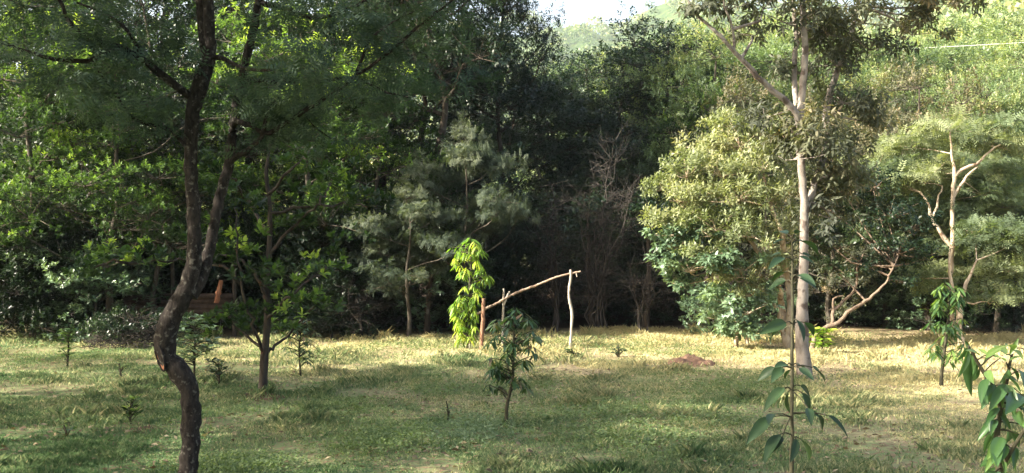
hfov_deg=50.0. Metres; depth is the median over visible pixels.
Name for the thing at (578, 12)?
sky
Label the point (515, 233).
dense tree
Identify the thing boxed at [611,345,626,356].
seedling
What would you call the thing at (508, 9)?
tall tree
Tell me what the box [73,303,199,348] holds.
brush heap
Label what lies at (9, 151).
dense tree
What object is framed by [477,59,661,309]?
dense tree
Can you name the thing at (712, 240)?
slim tree
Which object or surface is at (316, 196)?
rosette tree
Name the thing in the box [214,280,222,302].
timber offcut
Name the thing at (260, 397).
bare soil patch
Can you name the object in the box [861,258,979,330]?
understorey bush
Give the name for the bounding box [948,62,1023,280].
leafy tree
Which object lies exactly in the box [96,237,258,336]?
open shed
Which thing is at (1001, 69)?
leafy tree
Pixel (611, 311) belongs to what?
understorey bush
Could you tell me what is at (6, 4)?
shade tree
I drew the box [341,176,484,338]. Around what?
feathery tree
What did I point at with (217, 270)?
understorey bush
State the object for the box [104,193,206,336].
slim tree
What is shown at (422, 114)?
leafy tree
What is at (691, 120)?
leafy tree
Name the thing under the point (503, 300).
stick frame
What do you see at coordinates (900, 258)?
feathery tree
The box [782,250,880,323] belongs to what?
understorey bush
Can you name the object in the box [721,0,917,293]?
leafy tree
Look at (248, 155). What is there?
dense tree
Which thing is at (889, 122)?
brownish tree
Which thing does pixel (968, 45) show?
power cable
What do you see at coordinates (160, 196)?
leafy tree
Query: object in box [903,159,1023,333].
feathery tree
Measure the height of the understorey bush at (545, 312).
2.611 m
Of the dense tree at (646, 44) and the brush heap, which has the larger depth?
the dense tree at (646, 44)
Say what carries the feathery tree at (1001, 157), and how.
on the ground at (30, 390)
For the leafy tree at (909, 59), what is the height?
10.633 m
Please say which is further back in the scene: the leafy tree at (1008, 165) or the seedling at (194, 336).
the leafy tree at (1008, 165)
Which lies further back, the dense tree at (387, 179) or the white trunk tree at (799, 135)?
the dense tree at (387, 179)
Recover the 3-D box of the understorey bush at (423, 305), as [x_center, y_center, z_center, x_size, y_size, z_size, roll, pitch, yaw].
[-2.246,1.010,25.239,4.064,2.819,3.532,0,0,40]
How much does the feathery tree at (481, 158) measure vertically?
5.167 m
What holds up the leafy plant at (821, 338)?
on the ground at (30, 390)
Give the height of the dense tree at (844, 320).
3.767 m
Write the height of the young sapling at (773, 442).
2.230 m
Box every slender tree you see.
[834,101,1023,327]
[896,208,1023,343]
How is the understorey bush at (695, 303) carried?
on the ground at (30, 390)
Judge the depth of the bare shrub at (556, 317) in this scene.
25.49 m
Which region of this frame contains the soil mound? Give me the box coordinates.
[666,353,714,366]
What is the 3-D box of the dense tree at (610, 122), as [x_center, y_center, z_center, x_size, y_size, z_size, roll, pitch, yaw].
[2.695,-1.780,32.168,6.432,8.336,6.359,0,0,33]
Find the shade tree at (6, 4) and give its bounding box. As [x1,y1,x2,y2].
[0,0,90,21]
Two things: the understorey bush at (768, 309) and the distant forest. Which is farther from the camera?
the distant forest
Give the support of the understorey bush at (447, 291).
on the ground at (30, 390)
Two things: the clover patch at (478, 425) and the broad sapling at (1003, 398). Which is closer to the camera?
the broad sapling at (1003, 398)
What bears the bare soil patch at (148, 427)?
on the ground at (30, 390)
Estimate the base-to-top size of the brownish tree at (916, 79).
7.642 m
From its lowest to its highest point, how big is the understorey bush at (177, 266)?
3.285 m
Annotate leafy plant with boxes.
[809,327,838,349]
[912,254,946,323]
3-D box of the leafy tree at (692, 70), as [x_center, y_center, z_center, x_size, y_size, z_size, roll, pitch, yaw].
[5.392,-1.775,30.283,6.216,8.328,7.439,0,0,-17]
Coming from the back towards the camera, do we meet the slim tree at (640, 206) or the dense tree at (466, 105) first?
the dense tree at (466, 105)
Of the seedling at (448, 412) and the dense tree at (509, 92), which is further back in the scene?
the dense tree at (509, 92)
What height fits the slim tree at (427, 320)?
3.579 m
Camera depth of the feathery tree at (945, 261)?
25.04 m
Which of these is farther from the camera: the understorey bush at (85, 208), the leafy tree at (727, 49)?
the leafy tree at (727, 49)
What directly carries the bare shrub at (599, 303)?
on the ground at (30, 390)
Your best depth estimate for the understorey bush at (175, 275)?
26.19 m
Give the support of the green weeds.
on the ground at (30, 390)
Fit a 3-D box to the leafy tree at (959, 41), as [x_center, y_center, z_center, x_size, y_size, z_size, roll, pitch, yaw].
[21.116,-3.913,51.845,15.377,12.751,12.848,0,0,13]
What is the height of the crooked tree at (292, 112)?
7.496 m
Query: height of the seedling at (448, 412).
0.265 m
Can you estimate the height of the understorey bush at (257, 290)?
2.920 m
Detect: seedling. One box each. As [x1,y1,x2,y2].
[56,425,76,436]
[57,328,77,367]
[115,362,129,376]
[120,395,143,423]
[176,314,221,375]
[202,357,232,384]
[281,320,322,375]
[442,401,454,419]
[563,348,580,357]
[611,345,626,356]
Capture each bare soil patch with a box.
[130,425,161,431]
[239,392,284,399]
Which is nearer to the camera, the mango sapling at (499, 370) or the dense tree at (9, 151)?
the mango sapling at (499, 370)
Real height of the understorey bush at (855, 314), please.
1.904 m
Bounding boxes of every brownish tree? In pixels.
[671,62,851,323]
[751,105,906,331]
[782,92,969,324]
[820,50,1022,313]
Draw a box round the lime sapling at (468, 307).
[446,237,494,348]
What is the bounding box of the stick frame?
[468,270,580,349]
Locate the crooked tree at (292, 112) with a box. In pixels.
[0,0,555,472]
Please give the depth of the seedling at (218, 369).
16.18 m
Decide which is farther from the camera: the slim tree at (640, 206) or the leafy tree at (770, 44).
the leafy tree at (770, 44)
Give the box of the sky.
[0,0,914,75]
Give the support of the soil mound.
on the ground at (30, 390)
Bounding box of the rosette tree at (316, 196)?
[60,131,399,388]
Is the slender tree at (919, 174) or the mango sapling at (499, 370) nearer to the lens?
the mango sapling at (499, 370)
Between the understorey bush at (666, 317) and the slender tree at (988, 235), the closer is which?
the slender tree at (988, 235)
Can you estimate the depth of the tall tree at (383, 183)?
27.52 m
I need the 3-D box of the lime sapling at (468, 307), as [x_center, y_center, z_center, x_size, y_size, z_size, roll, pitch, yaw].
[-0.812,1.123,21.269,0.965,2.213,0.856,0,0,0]
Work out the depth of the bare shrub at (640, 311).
24.91 m
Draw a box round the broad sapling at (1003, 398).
[957,338,1023,472]
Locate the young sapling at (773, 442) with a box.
[746,230,847,472]
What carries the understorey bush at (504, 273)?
on the ground at (30, 390)
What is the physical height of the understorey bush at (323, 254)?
3.406 m
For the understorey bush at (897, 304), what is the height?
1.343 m
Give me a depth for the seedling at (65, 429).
12.01 m
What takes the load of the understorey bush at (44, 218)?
on the ground at (30, 390)
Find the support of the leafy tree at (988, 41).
on the ground at (30, 390)
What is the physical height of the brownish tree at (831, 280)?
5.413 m
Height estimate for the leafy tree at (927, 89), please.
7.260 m
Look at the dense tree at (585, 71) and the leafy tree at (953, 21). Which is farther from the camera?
the leafy tree at (953, 21)
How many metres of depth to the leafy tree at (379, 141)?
24.25 m
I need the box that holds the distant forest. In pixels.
[0,0,1023,230]
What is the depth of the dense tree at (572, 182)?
29.28 m
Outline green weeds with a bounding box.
[0,324,1021,472]
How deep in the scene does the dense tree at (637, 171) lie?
28.25 m
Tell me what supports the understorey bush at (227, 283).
on the ground at (30, 390)
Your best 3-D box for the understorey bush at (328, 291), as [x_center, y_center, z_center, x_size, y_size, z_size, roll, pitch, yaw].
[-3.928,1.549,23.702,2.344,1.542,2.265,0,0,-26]
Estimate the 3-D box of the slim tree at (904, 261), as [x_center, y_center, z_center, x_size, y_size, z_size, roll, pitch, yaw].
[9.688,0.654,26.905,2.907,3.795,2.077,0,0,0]
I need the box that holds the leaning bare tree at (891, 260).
[791,164,951,348]
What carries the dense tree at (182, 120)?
on the ground at (30, 390)
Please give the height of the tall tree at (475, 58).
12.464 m
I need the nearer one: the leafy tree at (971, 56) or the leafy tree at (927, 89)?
the leafy tree at (927, 89)
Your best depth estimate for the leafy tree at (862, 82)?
32.79 m
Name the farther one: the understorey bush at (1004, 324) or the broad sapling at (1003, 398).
the understorey bush at (1004, 324)
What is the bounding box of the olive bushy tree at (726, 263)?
[635,103,817,347]
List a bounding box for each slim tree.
[31,194,128,333]
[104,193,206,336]
[376,190,482,334]
[560,181,628,326]
[611,185,731,327]
[656,195,743,327]
[860,189,911,325]
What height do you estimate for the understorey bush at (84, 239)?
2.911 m
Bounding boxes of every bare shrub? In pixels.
[313,273,405,340]
[515,166,589,331]
[546,109,658,329]
[592,236,685,331]
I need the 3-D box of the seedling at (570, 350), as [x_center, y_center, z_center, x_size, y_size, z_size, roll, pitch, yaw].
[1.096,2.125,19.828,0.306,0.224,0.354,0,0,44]
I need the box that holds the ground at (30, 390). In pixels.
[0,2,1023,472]
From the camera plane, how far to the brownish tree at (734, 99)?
26.75 m
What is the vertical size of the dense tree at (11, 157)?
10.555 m
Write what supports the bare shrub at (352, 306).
on the ground at (30, 390)
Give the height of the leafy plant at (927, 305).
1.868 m
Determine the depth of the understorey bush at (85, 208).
25.38 m
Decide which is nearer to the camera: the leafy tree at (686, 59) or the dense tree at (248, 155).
the dense tree at (248, 155)
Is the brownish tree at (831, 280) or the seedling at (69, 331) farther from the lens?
the brownish tree at (831, 280)
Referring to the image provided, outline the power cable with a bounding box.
[893,42,1023,49]
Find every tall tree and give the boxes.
[263,0,533,320]
[291,0,527,327]
[428,0,566,315]
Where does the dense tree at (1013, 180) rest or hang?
on the ground at (30, 390)
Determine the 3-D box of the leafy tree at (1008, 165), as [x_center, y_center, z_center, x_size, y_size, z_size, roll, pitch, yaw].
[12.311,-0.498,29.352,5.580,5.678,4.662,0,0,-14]
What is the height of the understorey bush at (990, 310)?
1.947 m
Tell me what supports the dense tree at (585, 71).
on the ground at (30, 390)
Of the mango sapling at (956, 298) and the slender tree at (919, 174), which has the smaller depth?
the mango sapling at (956, 298)
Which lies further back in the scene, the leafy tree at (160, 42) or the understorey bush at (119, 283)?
the leafy tree at (160, 42)
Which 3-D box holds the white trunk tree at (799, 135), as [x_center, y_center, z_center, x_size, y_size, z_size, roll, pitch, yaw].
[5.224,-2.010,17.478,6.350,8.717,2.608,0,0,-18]
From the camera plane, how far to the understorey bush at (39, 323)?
22.94 m
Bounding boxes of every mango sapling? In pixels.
[479,307,544,422]
[920,282,971,385]
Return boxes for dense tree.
[0,0,182,225]
[0,0,186,249]
[0,0,329,327]
[84,0,387,314]
[174,0,493,291]
[271,0,604,309]
[386,56,572,303]
[435,60,588,306]
[462,182,573,312]
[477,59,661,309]
[516,43,696,264]
[517,37,670,257]
[525,134,657,317]
[557,20,758,297]
[563,124,701,319]
[571,0,788,308]
[756,193,894,321]
[920,117,1023,319]
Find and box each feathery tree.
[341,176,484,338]
[393,109,542,334]
[787,133,1012,326]
[834,145,1023,330]
[897,110,1023,322]
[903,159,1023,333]
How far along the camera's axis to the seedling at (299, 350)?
17.43 m
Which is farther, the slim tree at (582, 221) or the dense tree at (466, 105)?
the dense tree at (466, 105)
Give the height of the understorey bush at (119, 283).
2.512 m
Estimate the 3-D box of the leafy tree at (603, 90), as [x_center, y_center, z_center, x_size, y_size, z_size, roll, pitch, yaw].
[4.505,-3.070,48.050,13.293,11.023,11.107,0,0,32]
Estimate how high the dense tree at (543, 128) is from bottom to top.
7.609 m
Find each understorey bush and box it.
[0,208,94,335]
[0,212,142,335]
[0,227,122,343]
[0,232,177,342]
[7,193,160,326]
[91,273,159,331]
[104,208,248,298]
[129,202,277,327]
[167,217,278,332]
[204,214,374,335]
[209,208,420,334]
[262,193,457,329]
[271,274,384,340]
[318,228,493,334]
[384,256,527,330]
[474,248,567,328]
[494,228,628,329]
[550,242,658,323]
[620,254,707,324]
[675,278,749,336]
[742,279,808,334]
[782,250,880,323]
[809,258,913,326]
[854,279,919,328]
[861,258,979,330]
[908,256,1023,331]
[955,250,1023,332]
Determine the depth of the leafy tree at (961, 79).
35.76 m
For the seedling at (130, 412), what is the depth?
12.82 m
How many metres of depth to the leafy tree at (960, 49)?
48.84 m
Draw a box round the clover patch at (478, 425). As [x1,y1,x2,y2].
[396,398,549,452]
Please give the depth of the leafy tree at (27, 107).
23.15 m
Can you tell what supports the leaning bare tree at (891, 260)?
on the ground at (30, 390)
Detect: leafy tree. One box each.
[0,0,182,335]
[0,33,289,331]
[2,0,282,213]
[161,0,455,330]
[249,44,506,328]
[488,38,729,282]
[585,20,826,314]
[596,27,790,253]
[633,3,858,299]
[641,77,770,314]
[681,19,844,281]
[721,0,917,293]
[744,23,921,305]
[772,27,961,120]
[814,35,1021,115]
[818,75,1022,305]
[820,20,1023,121]
[846,38,1011,114]
[885,114,1023,316]
[899,23,1010,82]
[905,65,1023,298]
[907,0,1023,58]
[922,5,1023,122]
[928,32,1023,280]
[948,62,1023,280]
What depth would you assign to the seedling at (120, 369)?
17.28 m
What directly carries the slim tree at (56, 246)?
on the ground at (30, 390)
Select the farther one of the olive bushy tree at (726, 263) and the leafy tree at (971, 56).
the leafy tree at (971, 56)
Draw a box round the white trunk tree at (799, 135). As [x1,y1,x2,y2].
[674,0,989,378]
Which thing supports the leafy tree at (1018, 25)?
on the ground at (30, 390)
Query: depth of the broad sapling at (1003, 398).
5.15 m
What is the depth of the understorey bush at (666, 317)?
27.30 m
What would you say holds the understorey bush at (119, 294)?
on the ground at (30, 390)
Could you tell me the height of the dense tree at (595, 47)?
10.108 m

